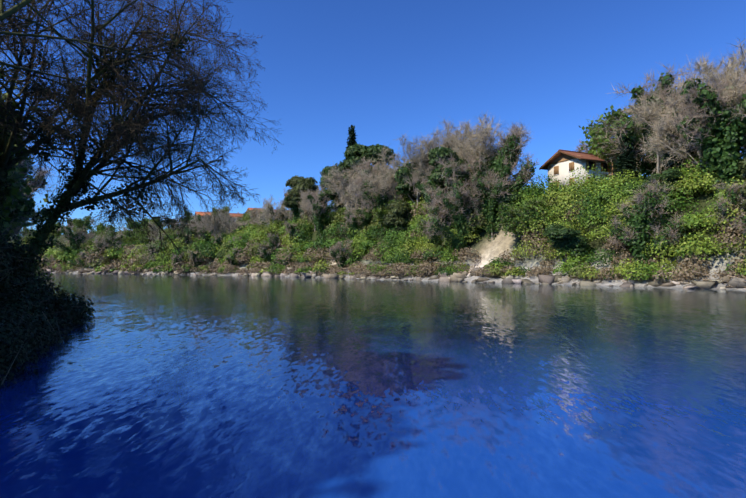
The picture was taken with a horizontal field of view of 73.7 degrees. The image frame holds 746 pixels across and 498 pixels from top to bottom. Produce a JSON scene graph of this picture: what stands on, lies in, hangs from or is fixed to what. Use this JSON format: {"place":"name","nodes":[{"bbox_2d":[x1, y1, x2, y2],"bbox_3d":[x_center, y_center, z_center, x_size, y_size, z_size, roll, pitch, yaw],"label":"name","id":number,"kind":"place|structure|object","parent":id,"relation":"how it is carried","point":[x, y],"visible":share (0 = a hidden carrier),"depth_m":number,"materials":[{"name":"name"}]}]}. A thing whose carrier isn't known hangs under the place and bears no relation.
{"place":"outdoors","nodes":[
{"label":"outdoors","id":0,"kind":"place"},
{"bbox_2d":[0,273,745,497],"bbox_3d":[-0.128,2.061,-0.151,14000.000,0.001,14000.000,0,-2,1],"label":"river water","id":1,"kind":"structure","parent":0,"point":[166,386],"depth_m":8.17,"materials":[{"name":"blue liquid"}]},
{"bbox_2d":[0,183,745,289],"bbox_3d":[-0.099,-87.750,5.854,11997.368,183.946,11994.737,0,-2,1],"label":"terrain ground","id":2,"kind":"structure","parent":0,"point":[492,248],"depth_m":69.14,"materials":[{"name":"green plant"}]},
{"bbox_2d":[0,73,36,226],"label":"tree","id":3,"kind":"object","parent":2,"relation":"on","point":[14,192],"visible":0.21,"depth_m":26.64,"materials":[{"name":"green plant"}]},
{"bbox_2d":[0,181,44,240],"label":"tree","id":4,"kind":"object","parent":2,"relation":"on","point":[29,206],"visible":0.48,"depth_m":39.08,"materials":[{"name":"green plant"}]},
{"bbox_2d":[2,193,47,235],"bbox_3d":[-37.555,-3.729,47.238,12.414,12.240,10.513,1,-3,-34],"label":"tree","id":5,"kind":"object","parent":2,"relation":"on","point":[44,199],"depth_m":49.41,"materials":[{"name":"green plant"}]},
{"bbox_2d":[2,182,48,235],"bbox_3d":[-32.489,-3.354,41.916,11.240,11.083,9.519,0,-2,-7],"label":"tree","id":6,"kind":"object","parent":2,"relation":"on","point":[19,223],"visible":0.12,"depth_m":42.20,"materials":[{"name":"green plant"}]},
{"bbox_2d":[0,144,57,244],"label":"tree","id":7,"kind":"object","parent":2,"relation":"on","point":[38,183],"visible":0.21,"depth_m":53.30,"materials":[{"name":"green plant"}]},
{"bbox_2d":[8,242,54,287],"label":"shrubs","id":8,"kind":"object","parent":2,"relation":"on","point":[36,271],"visible":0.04,"depth_m":29.92,"materials":[{"name":"green plant"}]},
{"bbox_2d":[0,217,111,387],"bbox_3d":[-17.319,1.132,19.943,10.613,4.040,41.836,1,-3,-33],"label":"bank brambles","id":9,"kind":"object","parent":2,"relation":"on","point":[8,335],"visible":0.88,"depth_m":14.04,"materials":[{"name":"green plant"}]},
{"bbox_2d":[49,223,90,260],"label":"tree","id":10,"kind":"object","parent":2,"relation":"on","point":[76,239],"visible":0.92,"depth_m":188.94,"materials":[{"name":"green plant"}]},
{"bbox_2d":[10,241,152,271],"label":"bank shrubs","id":11,"kind":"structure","parent":2,"relation":"on","point":[98,260],"depth_m":178.96,"materials":[{"name":"green plant"}]},
{"bbox_2d":[72,215,92,229],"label":"tree","id":12,"kind":"object","parent":2,"relation":"on","point":[78,225],"visible":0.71,"depth_m":260.62,"materials":[{"name":"green plant"}]},
{"bbox_2d":[75,251,93,268],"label":"shrub","id":13,"kind":"object","parent":2,"relation":"on","point":[80,261],"visible":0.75,"depth_m":174.03,"materials":[{"name":"green plant"}]},
{"bbox_2d":[0,0,170,206],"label":"tree","id":14,"kind":"object","parent":2,"relation":"on","point":[7,149],"visible":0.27,"depth_m":23.62,"materials":[{"name":"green plant"}]},
{"bbox_2d":[0,16,93,240],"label":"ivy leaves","id":15,"kind":"object","parent":14,"relation":"attached to","point":[3,179],"visible":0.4,"depth_m":24.06,"materials":[{"name":"green plant"}]},
{"bbox_2d":[89,240,107,258],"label":"shrub","id":16,"kind":"object","parent":2,"relation":"on","point":[98,245],"visible":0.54,"depth_m":174.91,"materials":[{"name":"green plant"}]},
{"bbox_2d":[93,226,112,248],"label":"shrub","id":17,"kind":"object","parent":2,"relation":"on","point":[98,237],"visible":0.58,"depth_m":179.67,"materials":[{"name":"grey plant"}]},
{"bbox_2d":[93,230,116,249],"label":"shrub","id":18,"kind":"object","parent":2,"relation":"on","point":[111,233],"visible":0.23,"depth_m":182.63,"materials":[{"name":"green plant"}]},
{"bbox_2d":[102,232,123,258],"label":"shrub","id":19,"kind":"object","parent":2,"relation":"on","point":[116,240],"visible":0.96,"depth_m":176.05,"materials":[{"name":"grey plant"}]},
{"bbox_2d":[0,0,229,204],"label":"overhanging tree","id":20,"kind":"object","parent":2,"relation":"on","point":[21,4],"visible":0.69,"depth_m":16.52,"materials":[{"name":"brown plant"}]},
{"bbox_2d":[121,227,142,245],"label":"tree","id":21,"kind":"object","parent":2,"relation":"on","point":[127,238],"visible":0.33,"depth_m":212.48,"materials":[{"name":"green plant"}]},
{"bbox_2d":[124,218,141,231],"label":"tree","id":22,"kind":"object","parent":2,"relation":"on","point":[136,222],"visible":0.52,"depth_m":253.24,"materials":[{"name":"green plant"}]},
{"bbox_2d":[0,0,281,285],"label":"leaning tree","id":23,"kind":"object","parent":2,"relation":"on","point":[75,111],"visible":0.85,"depth_m":19.05,"materials":[{"name":"brown plant"}]},
{"bbox_2d":[0,0,283,282],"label":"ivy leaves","id":24,"kind":"object","parent":23,"relation":"attached to","point":[84,189],"visible":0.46,"depth_m":19.57,"materials":[{"name":"green plant"}]},
{"bbox_2d":[134,231,148,245],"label":"shrub","id":25,"kind":"object","parent":2,"relation":"on","point":[140,237],"visible":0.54,"depth_m":198.67,"materials":[{"name":"green plant"}]},
{"bbox_2d":[156,229,177,243],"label":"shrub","id":26,"kind":"object","parent":2,"relation":"on","point":[165,238],"visible":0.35,"depth_m":167.67,"materials":[{"name":"green plant"}]},
{"bbox_2d":[171,252,183,266],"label":"shrub","id":27,"kind":"object","parent":2,"relation":"on","point":[175,257],"visible":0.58,"depth_m":146.71,"materials":[{"name":"green plant"}]},
{"bbox_2d":[174,224,200,245],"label":"tree","id":28,"kind":"object","parent":2,"relation":"on","point":[191,235],"visible":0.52,"depth_m":156.34,"materials":[{"name":"grey plant"}]},
{"bbox_2d":[188,250,205,267],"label":"shrub","id":29,"kind":"object","parent":2,"relation":"on","point":[190,252],"visible":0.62,"depth_m":143.37,"materials":[{"name":"green plant"}]},
{"bbox_2d":[186,213,209,237],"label":"tree","id":30,"kind":"object","parent":2,"relation":"on","point":[196,223],"visible":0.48,"depth_m":155.76,"materials":[{"name":"grey plant"}]},
{"bbox_2d":[197,226,215,244],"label":"tree","id":31,"kind":"object","parent":2,"relation":"on","point":[201,231],"visible":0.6,"depth_m":150.56,"materials":[{"name":"green plant"}]},
{"bbox_2d":[200,206,232,236],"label":"tree","id":32,"kind":"object","parent":2,"relation":"on","point":[213,223],"visible":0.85,"depth_m":149.66,"materials":[{"name":"grey plant"}]},
{"bbox_2d":[195,212,242,228],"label":"village house","id":33,"kind":"structure","parent":2,"relation":"on","point":[202,215],"depth_m":258.22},
{"bbox_2d":[213,209,237,234],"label":"tree","id":34,"kind":"object","parent":2,"relation":"on","point":[225,216],"visible":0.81,"depth_m":152.68,"materials":[{"name":"grey plant"}]},
{"bbox_2d":[216,214,246,232],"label":"tree","id":35,"kind":"object","parent":2,"relation":"on","point":[237,221],"visible":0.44,"depth_m":161.66,"materials":[{"name":"grey plant"}]},
{"bbox_2d":[224,246,241,265],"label":"shrub","id":36,"kind":"object","parent":2,"relation":"on","point":[231,260],"visible":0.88,"depth_m":133.75,"materials":[{"name":"green plant"}]},
{"bbox_2d":[247,208,270,226],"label":"tree","id":37,"kind":"object","parent":2,"relation":"on","point":[254,212],"visible":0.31,"depth_m":154.16,"materials":[{"name":"grey plant"}]},
{"bbox_2d":[95,196,428,274],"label":"bank shrubs","id":38,"kind":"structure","parent":2,"relation":"on","point":[252,237],"depth_m":125.79,"materials":[{"name":"green plant"}]},
{"bbox_2d":[256,243,270,260],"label":"bush","id":39,"kind":"object","parent":2,"relation":"on","point":[265,248],"visible":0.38,"depth_m":128.35,"materials":[{"name":"green plant"}]},
{"bbox_2d":[258,233,283,265],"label":"bush","id":40,"kind":"object","parent":2,"relation":"on","point":[274,241],"visible":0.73,"depth_m":123.86,"materials":[{"name":"grey plant"}]},
{"bbox_2d":[256,203,286,223],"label":"tree","id":41,"kind":"object","parent":2,"relation":"on","point":[273,212],"visible":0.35,"depth_m":142.01,"materials":[{"name":"grey plant"}]},
{"bbox_2d":[257,194,286,235],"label":"tree","id":42,"kind":"object","parent":2,"relation":"on","point":[266,212],"visible":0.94,"depth_m":138.51,"materials":[{"name":"grey plant"}]},
{"bbox_2d":[283,220,303,238],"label":"bush","id":43,"kind":"object","parent":2,"relation":"on","point":[291,229],"visible":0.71,"depth_m":121.58,"materials":[{"name":"grey plant"}]},
{"bbox_2d":[281,187,306,223],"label":"tree","id":44,"kind":"object","parent":2,"relation":"on","point":[297,213],"visible":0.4,"depth_m":134.63,"materials":[{"name":"green plant"}]},
{"bbox_2d":[282,175,325,221],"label":"evergreen tree","id":45,"kind":"object","parent":2,"relation":"on","point":[298,183],"visible":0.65,"depth_m":134.64,"materials":[{"name":"green plant"}]},
{"bbox_2d":[296,189,323,221],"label":"tree","id":46,"kind":"object","parent":2,"relation":"on","point":[302,195],"visible":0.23,"depth_m":127.25,"materials":[{"name":"grey plant"}]},
{"bbox_2d":[300,185,329,231],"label":"tree","id":47,"kind":"object","parent":2,"relation":"on","point":[309,203],"visible":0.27,"depth_m":123.61,"materials":[{"name":"grey plant"}]},
{"bbox_2d":[305,190,341,238],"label":"tree","id":48,"kind":"object","parent":2,"relation":"on","point":[318,203],"visible":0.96,"depth_m":117.57,"materials":[{"name":"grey plant"}]},
{"bbox_2d":[319,160,360,209],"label":"evergreen tree","id":49,"kind":"object","parent":2,"relation":"on","point":[329,195],"visible":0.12,"depth_m":125.63,"materials":[{"name":"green plant"}]},
{"bbox_2d":[328,240,354,269],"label":"bush","id":50,"kind":"object","parent":2,"relation":"on","point":[338,255],"visible":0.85,"depth_m":99.89,"materials":[{"name":"grey plant"}]},
{"bbox_2d":[334,125,359,209],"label":"conifer tree","id":51,"kind":"object","parent":2,"relation":"on","point":[352,141],"visible":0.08,"depth_m":132.12,"materials":[{"name":"green plant"}]},
{"bbox_2d":[318,155,377,211],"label":"tree","id":52,"kind":"object","parent":2,"relation":"on","point":[337,188],"visible":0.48,"depth_m":113.65,"materials":[{"name":"grey plant"}]},
{"bbox_2d":[342,208,363,239],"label":"bush","id":53,"kind":"object","parent":2,"relation":"on","point":[350,217],"visible":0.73,"depth_m":105.37,"materials":[{"name":"grey plant"}]},
{"bbox_2d":[339,170,383,210],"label":"tree","id":54,"kind":"object","parent":2,"relation":"on","point":[352,194],"visible":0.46,"depth_m":110.43,"materials":[{"name":"grey plant"}]},
{"bbox_2d":[352,206,376,230],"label":"tree","id":55,"kind":"object","parent":2,"relation":"on","point":[365,216],"visible":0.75,"depth_m":105.43,"materials":[{"name":"green plant"}]},
{"bbox_2d":[341,159,387,209],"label":"tree","id":56,"kind":"object","parent":2,"relation":"on","point":[368,170],"visible":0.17,"depth_m":112.06,"materials":[{"name":"grey plant"}]},
{"bbox_2d":[338,143,398,193],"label":"evergreen tree","id":57,"kind":"object","parent":2,"relation":"on","point":[356,152],"visible":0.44,"depth_m":119.77,"materials":[{"name":"green plant"}]},
{"bbox_2d":[353,174,404,226],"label":"tree","id":58,"kind":"object","parent":2,"relation":"on","point":[379,197],"visible":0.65,"depth_m":102.35,"materials":[{"name":"grey plant"}]},
{"bbox_2d":[357,167,402,205],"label":"tree","id":59,"kind":"object","parent":2,"relation":"on","point":[386,177],"visible":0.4,"depth_m":103.31,"materials":[{"name":"grey plant"}]},
{"bbox_2d":[355,165,405,230],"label":"tree","id":60,"kind":"object","parent":2,"relation":"on","point":[368,178],"visible":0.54,"depth_m":103.28,"materials":[{"name":"grey plant"}]},
{"bbox_2d":[372,198,395,228],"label":"tree","id":61,"kind":"object","parent":2,"relation":"on","point":[379,213],"visible":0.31,"depth_m":100.81,"materials":[{"name":"green plant"}]},
{"bbox_2d":[372,143,405,194],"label":"tree","id":62,"kind":"object","parent":2,"relation":"on","point":[385,165],"visible":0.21,"depth_m":110.06,"materials":[{"name":"grey plant"}]},
{"bbox_2d":[37,267,745,289],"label":"shore rocks","id":63,"kind":"object","parent":2,"relation":"on","point":[543,279],"visible":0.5,"depth_m":66.28,"materials":[{"name":"grey stone"}]},
{"bbox_2d":[40,260,745,288],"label":"driftwood twig piles","id":64,"kind":"object","parent":2,"relation":"on","point":[248,271],"visible":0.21,"depth_m":91.30,"materials":[{"name":"brown plant"}]},
{"bbox_2d":[383,200,412,230],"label":"tree","id":65,"kind":"object","parent":2,"relation":"on","point":[396,214],"visible":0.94,"depth_m":92.83,"materials":[{"name":"green plant"}]},
{"bbox_2d":[388,134,432,212],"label":"tree","id":66,"kind":"object","parent":2,"relation":"on","point":[399,163],"visible":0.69,"depth_m":95.91,"materials":[{"name":"grey plant"}]},
{"bbox_2d":[394,157,430,201],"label":"tree","id":67,"kind":"object","parent":2,"relation":"on","point":[401,187],"visible":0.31,"depth_m":98.26,"materials":[{"name":"green plant"}]},
{"bbox_2d":[411,168,443,210],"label":"tree","id":68,"kind":"object","parent":2,"relation":"on","point":[419,185],"visible":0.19,"depth_m":90.00,"materials":[{"name":"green plant"}]},
{"bbox_2d":[414,210,440,235],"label":"bush","id":69,"kind":"object","parent":2,"relation":"on","point":[418,225],"visible":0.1,"depth_m":84.75,"materials":[{"name":"green plant"}]},
{"bbox_2d":[422,199,442,257],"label":"tree","id":70,"kind":"object","parent":2,"relation":"on","point":[435,237],"visible":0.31,"depth_m":83.13,"materials":[{"name":"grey plant"}]},
{"bbox_2d":[402,118,472,178],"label":"tree","id":71,"kind":"object","parent":2,"relation":"on","point":[437,139],"visible":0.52,"depth_m":95.45,"materials":[{"name":"grey plant"}]},
{"bbox_2d":[421,146,467,196],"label":"tree","id":72,"kind":"object","parent":2,"relation":"on","point":[442,153],"visible":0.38,"depth_m":85.46,"materials":[{"name":"green plant"}]},
{"bbox_2d":[429,187,467,250],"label":"tree","id":73,"kind":"object","parent":2,"relation":"on","point":[434,208],"visible":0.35,"depth_m":81.89,"materials":[{"name":"grey plant"}]},
{"bbox_2d":[420,154,479,229],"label":"ivy tree","id":74,"kind":"object","parent":2,"relation":"on","point":[459,176],"visible":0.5,"depth_m":82.10,"materials":[{"name":"green plant"}]},
{"bbox_2d":[420,186,482,252],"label":"tree","id":75,"kind":"object","parent":2,"relation":"on","point":[458,216],"visible":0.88,"depth_m":79.09,"materials":[{"name":"green plant"}]},
{"bbox_2d":[428,119,475,164],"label":"tree","id":76,"kind":"object","parent":2,"relation":"on","point":[462,138],"visible":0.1,"depth_m":96.36,"materials":[{"name":"grey plant"}]},
{"bbox_2d":[440,123,484,171],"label":"tree","id":77,"kind":"object","parent":2,"relation":"on","point":[465,138],"visible":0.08,"depth_m":93.43,"materials":[{"name":"grey plant"}]},
{"bbox_2d":[439,132,497,165],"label":"tree","id":78,"kind":"object","parent":2,"relation":"on","point":[455,141],"visible":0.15,"depth_m":88.45,"materials":[{"name":"grey plant"}]},
{"bbox_2d":[463,184,498,222],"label":"tree","id":79,"kind":"object","parent":2,"relation":"on","point":[471,187],"visible":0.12,"depth_m":80.12,"materials":[{"name":"grey plant"}]},
{"bbox_2d":[450,111,525,166],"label":"tree","id":80,"kind":"object","parent":2,"relation":"on","point":[483,134],"visible":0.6,"depth_m":84.09,"materials":[{"name":"grey plant"}]},
{"bbox_2d":[463,171,516,240],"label":"tree","id":81,"kind":"object","parent":2,"relation":"on","point":[490,197],"visible":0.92,"depth_m":78.20,"materials":[{"name":"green plant"}]},
{"bbox_2d":[467,135,541,210],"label":"tree","id":82,"kind":"object","parent":2,"relation":"on","point":[505,171],"visible":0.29,"depth_m":81.95,"materials":[{"name":"grey plant"}]},
{"bbox_2d":[475,120,539,211],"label":"ivy tree","id":83,"kind":"object","parent":2,"relation":"on","point":[509,148],"visible":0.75,"depth_m":80.38,"materials":[{"name":"green plant"}]},
{"bbox_2d":[498,192,522,210],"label":"tree","id":84,"kind":"object","parent":2,"relation":"on","point":[507,200],"visible":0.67,"depth_m":75.75,"materials":[{"name":"green plant"}]},
{"bbox_2d":[493,197,549,245],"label":"bush","id":85,"kind":"object","parent":2,"relation":"on","point":[509,224],"visible":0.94,"depth_m":71.87,"materials":[{"name":"green plant"}]},
{"bbox_2d":[366,144,745,283],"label":"bank shrubs","id":86,"kind":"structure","parent":2,"relation":"on","point":[408,247],"depth_m":64.99,"materials":[{"name":"green plant"}]},
{"bbox_2d":[543,223,589,271],"bbox_3d":[24.804,-0.018,64.135,5.682,6.701,4.986,-1,-2,28],"label":"tree","id":87,"kind":"object","parent":2,"relation":"on","point":[560,235],"visible":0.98,"depth_m":63.39,"materials":[{"name":"green plant"}]},
{"bbox_2d":[574,138,591,152],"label":"tree","id":88,"kind":"object","parent":2,"relation":"on","point":[584,147],"visible":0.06,"depth_m":89.59,"materials":[{"name":"grey plant"}]},
{"bbox_2d":[539,149,648,199],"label":"farmhouse","id":89,"kind":"object","parent":2,"relation":"on","point":[560,164],"visible":0.29,"depth_m":83.49,"materials":[{"name":"white paint"}]},
{"bbox_2d":[601,139,641,181],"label":"tree","id":90,"kind":"object","parent":2,"relation":"on","point":[614,157],"visible":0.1,"depth_m":81.20,"materials":[{"name":"green plant"}]},
{"bbox_2d":[579,83,672,181],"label":"tree","id":91,"kind":"object","parent":2,"relation":"on","point":[595,150],"visible":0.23,"depth_m":81.18,"materials":[{"name":"green plant"}]},
{"bbox_2d":[613,121,641,183],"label":"conifer tree","id":92,"kind":"object","parent":2,"relation":"on","point":[625,161],"visible":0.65,"depth_m":72.96,"materials":[{"name":"green plant"}]},
{"bbox_2d":[592,62,688,179],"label":"tree","id":93,"kind":"object","parent":2,"relation":"on","point":[667,79],"visible":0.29,"depth_m":73.50,"materials":[{"name":"green plant"}]},
{"bbox_2d":[605,177,684,264],"bbox_3d":[31.155,-2.769,57.056,7.061,11.840,9.319,1,-2,-25],"label":"bush","id":94,"kind":"object","parent":2,"relation":"on","point":[640,220],"visible":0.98,"depth_m":57.12,"materials":[{"name":"green plant"}]},
{"bbox_2d":[640,168,684,213],"bbox_3d":[35.892,-6.969,61.591,4.889,5.766,4.290,-2,-3,44],"label":"tree","id":95,"kind":"object","parent":2,"relation":"on","point":[672,173],"visible":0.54,"depth_m":60.25,"materials":[{"name":"green plant"}]},
{"bbox_2d":[622,90,705,173],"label":"tree","id":96,"kind":"object","parent":2,"relation":"on","point":[641,117],"visible":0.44,"depth_m":66.95,"materials":[{"name":"grey plant"}]},
{"bbox_2d":[633,75,705,173],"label":"tree","id":97,"kind":"object","parent":2,"relation":"on","point":[651,95],"visible":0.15,"depth_m":66.40,"materials":[{"name":"grey plant"}]},
{"bbox_2d":[661,124,690,172],"bbox_3d":[39.807,-13.143,65.520,3.534,9.940,3.664,0,-2,-12],"label":"conifer tree","id":98,"kind":"object","parent":2,"relation":"on","point":[672,160],"visible":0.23,"depth_m":64.99,"materials":[{"name":"green plant"}]},
{"bbox_2d":[638,54,745,172],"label":"tree","id":99,"kind":"object","parent":2,"relation":"on","point":[656,108],"visible":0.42,"depth_m":60.02,"materials":[{"name":"grey plant"}]},
{"bbox_2d":[640,90,745,173],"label":"tree","id":100,"kind":"object","parent":2,"relation":"on","point":[678,153],"visible":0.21,"depth_m":61.52,"materials":[{"name":"grey plant"}]},
{"bbox_2d":[660,69,745,208],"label":"ivy tree","id":101,"kind":"object","parent":2,"relation":"on","point":[726,125],"visible":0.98,"depth_m":55.52,"materials":[{"name":"green plant"}]},
{"bbox_2d":[666,41,745,158],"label":"tree","id":102,"kind":"object","parent":2,"relation":"on","point":[724,62],"visible":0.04,"depth_m":65.96,"materials":[{"name":"grey plant"}]},
{"bbox_2d":[692,32,745,99],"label":"tree","id":103,"kind":"object","parent":2,"relation":"on","point":[736,67],"visible":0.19,"depth_m":61.46,"materials":[{"name":"grey plant"}]},
{"bbox_2d":[698,54,745,155],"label":"tree","id":104,"kind":"object","parent":2,"relation":"on","point":[732,67],"visible":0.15,"depth_m":59.93,"materials":[{"name":"grey plant"}]},
{"bbox_2d":[707,181,745,237],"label":"bush","id":105,"kind":"object","parent":2,"relation":"on","point":[733,194],"visible":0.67,"depth_m":51.11,"materials":[{"name":"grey plant"}]},
{"bbox_2d":[725,191,745,244],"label":"bush","id":106,"kind":"object","parent":2,"relation":"on","point":[740,225],"visible":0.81,"depth_m":48.45,"materials":[{"name":"grey plant"}]},
{"bbox_2d":[737,157,745,206],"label":"bush","id":107,"kind":"object","parent":2,"relation":"on","point":[742,166],"visible":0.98,"depth_m":49.28,"materials":[{"name":"green plant"}]},
{"bbox_2d":[0,0,745,233],"label":"sky","id":108,"kind":"structure","parent":0,"point":[387,69],"materials":[{"name":"blue"}]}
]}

